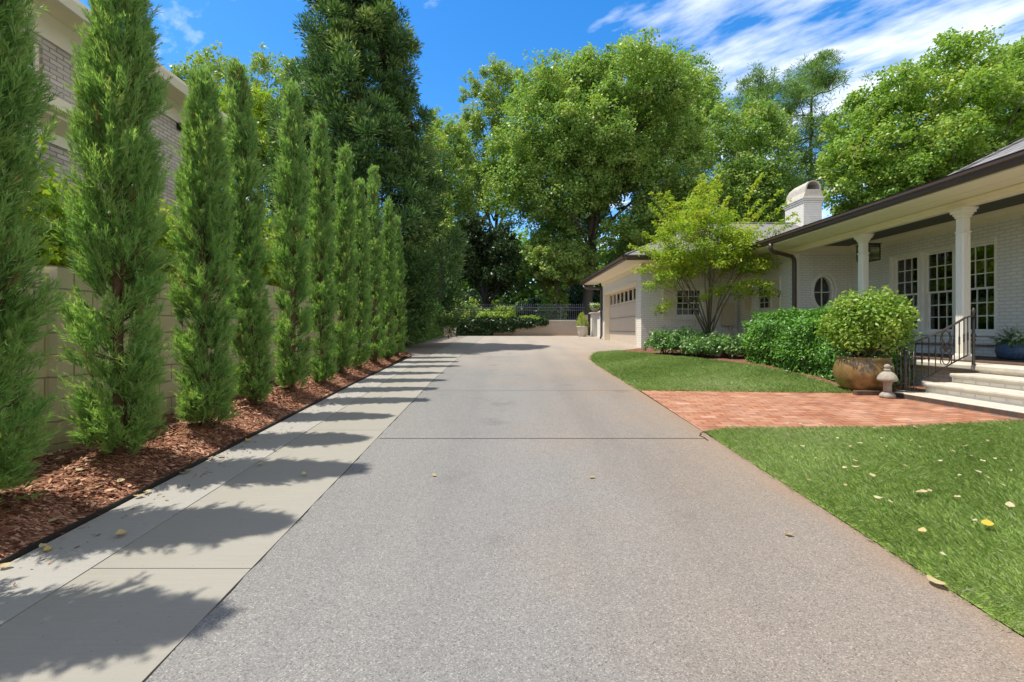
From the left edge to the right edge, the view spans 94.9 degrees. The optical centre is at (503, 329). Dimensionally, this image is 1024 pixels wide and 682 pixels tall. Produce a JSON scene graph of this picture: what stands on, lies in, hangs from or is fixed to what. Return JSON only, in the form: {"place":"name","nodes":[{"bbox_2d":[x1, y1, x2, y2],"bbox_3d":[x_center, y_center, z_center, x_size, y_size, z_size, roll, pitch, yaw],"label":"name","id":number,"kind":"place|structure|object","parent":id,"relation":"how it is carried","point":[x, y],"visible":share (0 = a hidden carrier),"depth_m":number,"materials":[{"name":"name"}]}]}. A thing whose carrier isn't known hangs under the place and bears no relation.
{"place":"outdoors","nodes":[
{"label":"outdoors","id":0,"kind":"place"},
{"bbox_2d":[449,326,455,336],"bbox_3d":[-2.851,-0.183,26.294,0.516,1.146,0.544,0,0,0],"label":"topiary planter","id":1,"kind":"object","parent":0,"point":[453,335],"visible":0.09,"depth_m":26.16,"materials":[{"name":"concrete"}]},
{"bbox_2d":[79,0,1023,302],"label":"sky","id":2,"kind":"structure","parent":0,"point":[457,35],"materials":[{"name":"blue"}]},
{"bbox_2d":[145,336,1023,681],"bbox_3d":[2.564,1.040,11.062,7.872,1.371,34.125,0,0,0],"label":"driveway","id":3,"kind":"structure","parent":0,"point":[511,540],"depth_m":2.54,"materials":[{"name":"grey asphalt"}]},
{"bbox_2d":[576,313,589,336],"bbox_3d":[4.447,-0.326,26.590,0.787,1.420,0.815,0,0,0],"label":"topiary planter","id":4,"kind":"object","parent":3,"relation":"on","point":[582,330],"visible":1,"depth_m":26.44,"materials":[{"name":"plant"}]},
{"bbox_2d":[597,319,602,338],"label":"screen wall","id":5,"kind":"structure","parent":3,"relation":"on","point":[598,328],"depth_m":24.51,"materials":[{"name":"paint"}]},
{"bbox_2d":[927,575,946,584],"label":"fallen leaf","id":6,"kind":"object","parent":3,"relation":"on","point":[932,579],"visible":1,"depth_m":2.40,"materials":[{"name":"beige plant"}]},
{"bbox_2d":[373,335,1023,636],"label":"ground","id":7,"kind":"structure","parent":0,"point":[796,491],"depth_m":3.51,"materials":[{"name":"green plant"}]},
{"bbox_2d":[12,134,110,267],"bbox_3d":[-5.082,-0.997,4.574,1.856,2.769,2.068,0,0,0],"label":"tall shrub","id":8,"kind":"object","parent":7,"relation":"on","point":[58,258],"visible":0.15,"depth_m":4.75,"materials":[{"name":"green plant"}]},
{"bbox_2d":[3,0,230,253],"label":"neighbour house","id":9,"kind":"structure","parent":7,"relation":"on","point":[55,29],"depth_m":7.42,"materials":[{"name":"brick"}]},
{"bbox_2d":[3,39,38,73],"bbox_3d":[-7.075,-3.920,6.715,0.050,0.786,0.830,0,0,0],"label":"window","id":10,"kind":"structure","parent":9,"relation":"in","point":[36,49],"depth_m":7.09,"materials":[{"name":"beige paint"}]},
{"bbox_2d":[176,123,186,130],"bbox_3d":[-6.902,-4.365,10.100,0.193,0.140,0.150,0,0,0],"label":"security light","id":11,"kind":"object","parent":9,"relation":"attached to","point":[178,127],"visible":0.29,"depth_m":10.04,"materials":[{"name":"black metal"}]},
{"bbox_2d":[53,183,188,282],"bbox_3d":[-5.241,-1.041,6.603,2.151,2.651,1.889,0,0,-27],"label":"tall shrub","id":12,"kind":"object","parent":7,"relation":"on","point":[163,241],"visible":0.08,"depth_m":6.43,"materials":[{"name":"green plant"}]},
{"bbox_2d":[0,266,369,454],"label":"block wall","id":13,"kind":"structure","parent":7,"relation":"on","point":[49,380],"depth_m":4.36,"materials":[{"name":"beige concrete"}]},
{"bbox_2d":[0,347,411,558],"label":"mulch bed","id":14,"kind":"object","parent":7,"relation":"on","point":[18,537],"visible":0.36,"depth_m":3.84,"materials":[{"name":"brown wood"}]},
{"bbox_2d":[0,0,67,504],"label":"cypress tree","id":15,"kind":"object","parent":14,"relation":"on","point":[22,91],"visible":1,"depth_m":2.97,"materials":[{"name":"green plant"}]},
{"bbox_2d":[41,0,177,455],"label":"cypress tree","id":16,"kind":"object","parent":14,"relation":"on","point":[114,67],"visible":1,"depth_m":3.80,"materials":[{"name":"green plant"}]},
{"bbox_2d":[160,60,247,428],"bbox_3d":[-3.115,-0.853,4.911,0.751,3.950,0.774,0,0,14],"label":"cypress tree","id":17,"kind":"object","parent":14,"relation":"on","point":[204,202],"visible":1,"depth_m":4.80,"materials":[{"name":"green plant"}]},
{"bbox_2d":[216,55,277,404],"bbox_3d":[-3.302,-1.217,5.954,0.737,4.502,0.691,-2,1,0],"label":"cypress tree","id":18,"kind":"object","parent":14,"relation":"on","point":[242,149],"visible":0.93,"depth_m":5.87,"materials":[{"name":"green plant"}]},
{"bbox_2d":[261,77,320,391],"bbox_3d":[-3.149,-1.377,6.952,0.767,4.755,0.744,0,0,35],"label":"cypress tree","id":19,"kind":"object","parent":14,"relation":"on","point":[293,177],"visible":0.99,"depth_m":6.88,"materials":[{"name":"green plant"}]},
{"bbox_2d":[304,112,340,383],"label":"cypress tree","id":20,"kind":"object","parent":14,"relation":"on","point":[324,366],"visible":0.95,"depth_m":7.86,"materials":[{"name":"green plant"}]},
{"bbox_2d":[329,144,363,373],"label":"cypress tree","id":21,"kind":"object","parent":14,"relation":"on","point":[344,225],"visible":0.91,"depth_m":8.82,"materials":[{"name":"green plant"}]},
{"bbox_2d":[348,177,374,368],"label":"cypress tree","id":22,"kind":"object","parent":14,"relation":"on","point":[362,354],"visible":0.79,"depth_m":9.81,"materials":[{"name":"green plant"}]},
{"bbox_2d":[362,164,390,362],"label":"cypress tree","id":23,"kind":"object","parent":14,"relation":"on","point":[379,293],"visible":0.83,"depth_m":10.93,"materials":[{"name":"green plant"}]},
{"bbox_2d":[376,196,399,358],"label":"cypress tree","id":24,"kind":"object","parent":14,"relation":"on","point":[390,248],"visible":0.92,"depth_m":11.83,"materials":[{"name":"green plant"}]},
{"bbox_2d":[388,214,409,355],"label":"cypress tree","id":25,"kind":"object","parent":14,"relation":"on","point":[401,318],"visible":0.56,"depth_m":12.88,"materials":[{"name":"green plant"}]},
{"bbox_2d":[0,355,411,563],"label":"garden edging","id":26,"kind":"object","parent":7,"relation":"on","point":[35,545],"visible":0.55,"depth_m":3.59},
{"bbox_2d":[0,356,427,625],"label":"concrete border","id":27,"kind":"object","parent":7,"relation":"on","point":[35,578],"visible":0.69,"depth_m":3.22,"materials":[{"name":"grey concrete"}]},
{"bbox_2d":[0,562,11,566],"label":"fallen leaf","id":28,"kind":"object","parent":27,"relation":"on","point":[4,564],"visible":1,"depth_m":2.54,"materials":[{"name":"beige plant"}]},
{"bbox_2d":[115,529,126,533],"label":"fallen leaf","id":29,"kind":"object","parent":27,"relation":"on","point":[120,531],"visible":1,"depth_m":2.91,"materials":[{"name":"yellow plant"}]},
{"bbox_2d":[1,357,409,585],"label":"bark chips","id":30,"kind":"object","parent":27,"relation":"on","point":[188,484],"visible":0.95,"depth_m":3.71,"materials":[{"name":"brown wood"}]},
{"bbox_2d":[168,40,270,135],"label":"background tree","id":31,"kind":"object","parent":7,"relation":"on","point":[220,71],"visible":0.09,"depth_m":37.12,"materials":[{"name":"green plant"}]},
{"bbox_2d":[0,336,483,681],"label":"concrete strip","id":32,"kind":"object","parent":7,"relation":"on","point":[140,609],"visible":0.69,"depth_m":2.58,"materials":[{"name":"grey concrete"}]},
{"bbox_2d":[205,197,290,288],"bbox_3d":[-5.108,-1.262,8.899,1.816,2.864,2.196,0,0,34],"label":"tall shrub","id":33,"kind":"object","parent":7,"relation":"on","point":[265,272],"visible":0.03,"depth_m":9.04,"materials":[{"name":"green plant"}]},
{"bbox_2d":[217,84,313,280],"bbox_3d":[-15.617,-7.923,30.009,9.638,16.828,8.284,0,0,15],"label":"background tree","id":34,"kind":"object","parent":7,"relation":"on","point":[261,97],"visible":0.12,"depth_m":28.29,"materials":[{"name":"green plant"}]},
{"bbox_2d":[244,42,315,188],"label":"background tree","id":35,"kind":"object","parent":7,"relation":"on","point":[265,68],"visible":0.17,"depth_m":41.89,"materials":[{"name":"green plant"}]},
{"bbox_2d":[263,223,331,290],"bbox_3d":[-5.052,-1.304,11.194,2.158,2.713,2.053,0,0,0],"label":"tall shrub","id":36,"kind":"object","parent":7,"relation":"on","point":[271,231],"visible":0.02,"depth_m":11.01,"materials":[{"name":"green plant"}]},
{"bbox_2d":[247,0,474,343],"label":"cedar tree","id":37,"kind":"object","parent":7,"relation":"on","point":[354,46],"visible":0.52,"depth_m":15.27,"materials":[{"name":"green plant"}]},
{"bbox_2d":[370,292,444,347],"bbox_3d":[-3.935,-0.367,20.947,1.320,2.565,13.248,0,0,0],"label":"ivy hedge","id":38,"kind":"object","parent":7,"relation":"on","point":[431,334],"visible":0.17,"depth_m":21.91,"materials":[{"name":"green plant"}]},
{"bbox_2d":[404,336,466,355],"bbox_3d":[-2.926,0.557,20.780,1.648,0.403,14.840,0,0,0],"label":"parking apron","id":39,"kind":"object","parent":7,"relation":"on","point":[429,347],"visible":0.58,"depth_m":17.04,"materials":[{"name":"concrete"}]},
{"bbox_2d":[413,104,501,300],"bbox_3d":[-3.662,-7.835,32.922,7.669,16.609,5.927,0,0,0],"label":"background tree","id":40,"kind":"object","parent":7,"relation":"on","point":[451,162],"visible":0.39,"depth_m":32.03,"materials":[{"name":"green plant"}]},
{"bbox_2d":[443,296,480,318],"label":"garden shrub","id":41,"kind":"object","parent":7,"relation":"on","point":[465,315],"visible":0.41,"depth_m":28.78,"materials":[{"name":"green plant"}]},
{"bbox_2d":[453,286,504,311],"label":"woodland bush","id":42,"kind":"object","parent":7,"relation":"on","point":[474,295],"visible":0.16,"depth_m":40.60,"materials":[{"name":"green plant"}]},
{"bbox_2d":[446,211,524,311],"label":"magnolia tree","id":43,"kind":"object","parent":7,"relation":"on","point":[486,257],"visible":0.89,"depth_m":30.76,"materials":[{"name":"green plant"}]},
{"bbox_2d":[436,52,536,302],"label":"background tree","id":44,"kind":"object","parent":7,"relation":"on","point":[491,94],"visible":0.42,"depth_m":40.41,"materials":[{"name":"green plant"}]},
{"bbox_2d":[476,305,515,319],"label":"garden shrub","id":45,"kind":"object","parent":7,"relation":"on","point":[496,313],"visible":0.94,"depth_m":27.91,"materials":[{"name":"green plant"}]},
{"bbox_2d":[477,300,516,318],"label":"woodland bush","id":46,"kind":"object","parent":7,"relation":"on","point":[492,304],"visible":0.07,"depth_m":35.68,"materials":[{"name":"green plant"}]},
{"bbox_2d":[440,315,587,335],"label":"garden wall","id":47,"kind":"structure","parent":7,"relation":"on","point":[560,328],"depth_m":28.00,"materials":[{"name":"brick"}]},
{"bbox_2d":[454,316,548,335],"bbox_3d":[-0.253,-0.154,27.821,5.941,1.349,0.851,0,0,0],"label":"wall ivy","id":48,"kind":"object","parent":47,"relation":"attached to","point":[479,326],"depth_m":27.65,"materials":[{"name":"green plant"}]},
{"bbox_2d":[442,304,584,319],"bbox_3d":[0.325,-1.060,28.120,9.050,1.000,0.060,0,0,0],"label":"picket fence","id":49,"kind":"object","parent":47,"relation":"on","point":[527,307],"visible":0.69,"depth_m":28.11,"materials":[{"name":"metal"}]},
{"bbox_2d":[519,315,540,319],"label":"garden shrub","id":50,"kind":"object","parent":47,"relation":"on","point":[533,316],"visible":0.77,"depth_m":27.93,"materials":[{"name":"green plant"}]},
{"bbox_2d":[415,227,620,317],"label":"woods","id":51,"kind":"object","parent":7,"relation":"on","point":[527,292],"visible":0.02,"depth_m":61.71,"materials":[{"name":"green plant"}]},
{"bbox_2d":[514,294,569,318],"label":"woodland bush","id":52,"kind":"object","parent":7,"relation":"on","point":[533,302],"visible":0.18,"depth_m":36.29,"materials":[{"name":"green plant"}]},
{"bbox_2d":[535,285,569,318],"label":"woodland bush","id":53,"kind":"object","parent":7,"relation":"on","point":[548,313],"visible":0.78,"depth_m":33.56,"materials":[{"name":"green plant"}]},
{"bbox_2d":[515,235,599,318],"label":"maple tree","id":54,"kind":"object","parent":7,"relation":"on","point":[553,261],"visible":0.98,"depth_m":32.31,"materials":[{"name":"green plant"}]},
{"bbox_2d":[538,283,602,320],"bbox_3d":[5.703,-1.934,38.124,6.477,4.524,5.335,0,0,0],"label":"woodland bush","id":55,"kind":"object","parent":7,"relation":"on","point":[577,298],"visible":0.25,"depth_m":37.00,"materials":[{"name":"green plant"}]},
{"bbox_2d":[589,312,599,336],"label":"brick pier","id":56,"kind":"structure","parent":7,"relation":"on","point":[595,316],"depth_m":26.60,"materials":[{"name":"stone"}]},
{"bbox_2d":[589,302,599,311],"bbox_3d":[5.237,-1.290,26.833,0.879,0.587,0.664,0,0,-16],"label":"flower bowl","id":57,"kind":"object","parent":56,"relation":"on","point":[594,307],"visible":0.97,"depth_m":26.67,"materials":[{"name":"stone"}]},
{"bbox_2d":[592,284,602,311],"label":"woodland bush","id":58,"kind":"object","parent":7,"relation":"on","point":[598,297],"visible":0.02,"depth_m":37.35,"materials":[{"name":"green plant"}]},
{"bbox_2d":[473,26,727,334],"bbox_3d":[7.141,-11.234,35.243,19.089,23.377,14.615,0,0,0],"label":"maple tree","id":59,"kind":"object","parent":7,"relation":"on","point":[603,141],"visible":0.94,"depth_m":31.75,"materials":[{"name":"green plant"}]},
{"bbox_2d":[646,44,732,232],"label":"background tree","id":60,"kind":"object","parent":7,"relation":"on","point":[713,90],"visible":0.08,"depth_m":43.74,"materials":[{"name":"green plant"}]},
{"bbox_2d":[675,92,809,230],"bbox_3d":[18.640,-9.204,38.556,10.639,19.275,10.270,0,0,0],"label":"background tree","id":61,"kind":"object","parent":7,"relation":"on","point":[742,169],"visible":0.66,"depth_m":36.02,"materials":[{"name":"green plant"}]},
{"bbox_2d":[718,60,826,200],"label":"pine tree","id":62,"kind":"object","parent":7,"relation":"on","point":[763,90],"visible":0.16,"depth_m":43.74,"materials":[{"name":"green plant"}]},
{"bbox_2d":[620,348,928,392],"bbox_3d":[5.500,0.832,11.900,5.000,0.408,8.400,0,0,0],"label":"planting bed","id":63,"kind":"object","parent":7,"relation":"on","point":[740,358],"visible":0.23,"depth_m":12.54,"materials":[{"name":"brown soil"}]},
{"bbox_2d":[643,326,678,353],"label":"gardenia shrub","id":64,"kind":"object","parent":63,"relation":"on","point":[657,340],"visible":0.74,"depth_m":13.80,"materials":[{"name":"green plant"}]},
{"bbox_2d":[664,325,704,355],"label":"gardenia shrub","id":65,"kind":"object","parent":63,"relation":"on","point":[675,344],"visible":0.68,"depth_m":13.37,"materials":[{"name":"green plant"}]},
{"bbox_2d":[691,329,708,336],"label":"gardenia shrub","id":66,"kind":"object","parent":63,"relation":"on","point":[702,332],"visible":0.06,"depth_m":14.23,"materials":[{"name":"green plant"}]},
{"bbox_2d":[680,335,724,357],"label":"gardenia shrub","id":67,"kind":"object","parent":63,"relation":"on","point":[699,346],"visible":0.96,"depth_m":12.84,"materials":[{"name":"green plant"}]},
{"bbox_2d":[628,163,800,352],"bbox_3d":[6.090,-1.955,14.329,4.774,5.538,3.705,0,0,0],"label":"japanese maple","id":68,"kind":"object","parent":63,"relation":"on","point":[730,238],"visible":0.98,"depth_m":13.86,"materials":[{"name":"green plant"}]},
{"bbox_2d":[706,331,746,356],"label":"gardenia shrub","id":69,"kind":"object","parent":63,"relation":"on","point":[727,342],"visible":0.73,"depth_m":12.89,"materials":[{"name":"green plant"}]},
{"bbox_2d":[728,333,760,358],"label":"gardenia shrub","id":70,"kind":"object","parent":63,"relation":"on","point":[740,349],"visible":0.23,"depth_m":12.64,"materials":[{"name":"green plant"}]},
{"bbox_2d":[740,303,918,386],"bbox_3d":[6.841,0.267,10.353,1.683,1.650,4.262,0,0,0],"label":"laurel hedge","id":71,"kind":"object","parent":63,"relation":"on","point":[794,343],"visible":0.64,"depth_m":10.20,"materials":[{"name":"green plant"}]},
{"bbox_2d":[813,285,923,390],"bbox_3d":[6.088,0.151,7.835,1.456,1.761,1.394,0,0,0],"label":"glazed pot","id":72,"kind":"object","parent":63,"relation":"on","point":[859,368],"visible":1,"depth_m":7.62,"materials":[{"name":"brown ceramic"}]},
{"bbox_2d":[580,138,1023,406],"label":"brick house","id":73,"kind":"structure","parent":7,"relation":"on","point":[952,248],"depth_m":10.45,"materials":[{"name":"white brick"}]},
{"bbox_2d":[610,287,635,344],"bbox_3d":[4.959,-0.489,19.325,0.063,2.261,5.200,0,0,0],"label":"garage door","id":74,"kind":"structure","parent":73,"relation":"in","point":[623,303],"depth_m":19.41,"materials":[{"name":"beige paint"}]},
{"bbox_2d":[676,288,702,317],"bbox_3d":[6.365,-0.925,16.205,0.946,1.016,0.130,0,0,0],"label":"window","id":75,"kind":"structure","parent":73,"relation":"in","point":[700,290],"depth_m":16.20,"materials":[{"name":"beige paint"}]},
{"bbox_2d":[721,303,734,337],"bbox_3d":[7.620,-0.140,15.991,0.400,1.530,0.213,0,0,0],"label":"meter box","id":76,"kind":"object","parent":73,"relation":"attached to","point":[728,315],"visible":0.94,"depth_m":15.90,"materials":[{"name":"beige metal"}]},
{"bbox_2d":[755,280,769,311],"bbox_3d":[8.105,-1.040,14.575,0.130,0.926,0.946,0,0,0],"label":"window","id":77,"kind":"structure","parent":73,"relation":"in","point":[763,304],"depth_m":14.77,"materials":[{"name":"beige paint"}]},
{"bbox_2d":[811,273,837,310],"bbox_3d":[8.780,-1.035,12.965,0.710,1.060,0.190,0,0,0],"label":"oval window","id":78,"kind":"structure","parent":73,"relation":"in","point":[822,275],"depth_m":12.93,"materials":[{"name":"beige paint"}]},
{"bbox_2d":[856,242,881,261],"bbox_3d":[8.720,-1.962,11.250,0.370,0.634,0.370,0,0,0],"label":"porch lantern","id":79,"kind":"object","parent":73,"relation":"hanging from","point":[874,249],"visible":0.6,"depth_m":11.24,"materials":[{"name":"metal"}]},
{"bbox_2d":[892,253,916,333],"bbox_3d":[9.605,-0.835,11.170,0.130,1.860,0.760,0,0,0],"label":"window","id":80,"kind":"structure","parent":73,"relation":"in","point":[904,268],"depth_m":11.23,"materials":[{"name":"beige paint"}]},
{"bbox_2d":[923,247,951,333],"bbox_3d":[9.605,-0.835,10.330,0.130,1.860,0.760,0,0,0],"label":"window","id":81,"kind":"structure","parent":73,"relation":"in","point":[937,264],"depth_m":10.43,"materials":[{"name":"beige paint"}]},
{"bbox_2d":[971,239,993,334],"bbox_3d":[9.605,-0.835,9.480,0.130,1.860,0.760,0,0,0],"label":"window","id":82,"kind":"structure","parent":73,"relation":"in","point":[982,253],"depth_m":9.44,"materials":[{"name":"beige paint"}]},
{"bbox_2d":[989,324,1023,359],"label":"blue planter","id":83,"kind":"object","parent":73,"relation":"on","point":[1006,348],"visible":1,"depth_m":8.11,"materials":[{"name":"ceramic"}]},
{"bbox_2d":[769,47,874,202],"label":"pine tree","id":84,"kind":"object","parent":7,"relation":"on","point":[815,74],"visible":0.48,"depth_m":44.50,"materials":[{"name":"green plant"}]},
{"bbox_2d":[814,24,1023,215],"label":"maple tree","id":85,"kind":"object","parent":7,"relation":"on","point":[947,135],"visible":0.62,"depth_m":27.60,"materials":[{"name":"green plant"}]},
{"bbox_2d":[894,371,1023,419],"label":"porch steps","id":86,"kind":"structure","parent":7,"relation":"on","point":[999,395],"depth_m":6.56,"materials":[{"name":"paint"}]},
{"bbox_2d":[896,307,975,391],"bbox_3d":[6.773,0.318,7.360,1.226,1.335,0.239,0,0,0],"label":"hand rail","id":87,"kind":"object","parent":86,"relation":"on","point":[946,347],"visible":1,"depth_m":7.35,"materials":[{"name":"metal"}]},
{"bbox_2d":[960,35,1023,131],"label":"maple tree","id":88,"kind":"object","parent":7,"relation":"on","point":[1018,52],"visible":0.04,"depth_m":30.80,"materials":[{"name":"green plant"}]},
{"bbox_2d":[589,349,852,392],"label":"grass","id":89,"kind":"structure","parent":0,"point":[640,371],"depth_m":9.45,"materials":[{"name":"green plant"}]},
{"bbox_2d":[641,390,1021,430],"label":"brick path","id":90,"kind":"structure","parent":0,"point":[704,410],"depth_m":6.35,"materials":[{"name":"red brick"}]},
{"bbox_2d":[853,390,882,394],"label":"brick kerb","id":91,"kind":"structure","parent":90,"relation":"on","point":[866,392],"depth_m":7.48,"materials":[{"name":"brown brick"}]},
{"bbox_2d":[877,364,898,398],"bbox_3d":[5.930,0.792,7.270,0.263,0.522,0.264,0,0,36],"label":"stone ornament","id":92,"kind":"object","parent":90,"relation":"on","point":[887,377],"visible":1,"depth_m":7.22,"materials":[{"name":"beige stone"}]},
{"bbox_2d":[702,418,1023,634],"bbox_3d":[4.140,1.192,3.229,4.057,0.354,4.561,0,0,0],"label":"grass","id":93,"kind":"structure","parent":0,"point":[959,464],"depth_m":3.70,"materials":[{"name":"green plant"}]},
{"bbox_2d":[981,519,993,525],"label":"fallen leaf","id":94,"kind":"object","parent":93,"relation":"on","point":[987,522],"visible":1,"depth_m":2.96,"materials":[{"name":"yellow plant"}]},
{"bbox_2d":[1005,501,1014,506],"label":"fallen leaf","id":95,"kind":"object","parent":93,"relation":"on","point":[1010,504],"visible":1,"depth_m":3.24,"materials":[{"name":"beige plant"}]}
]}

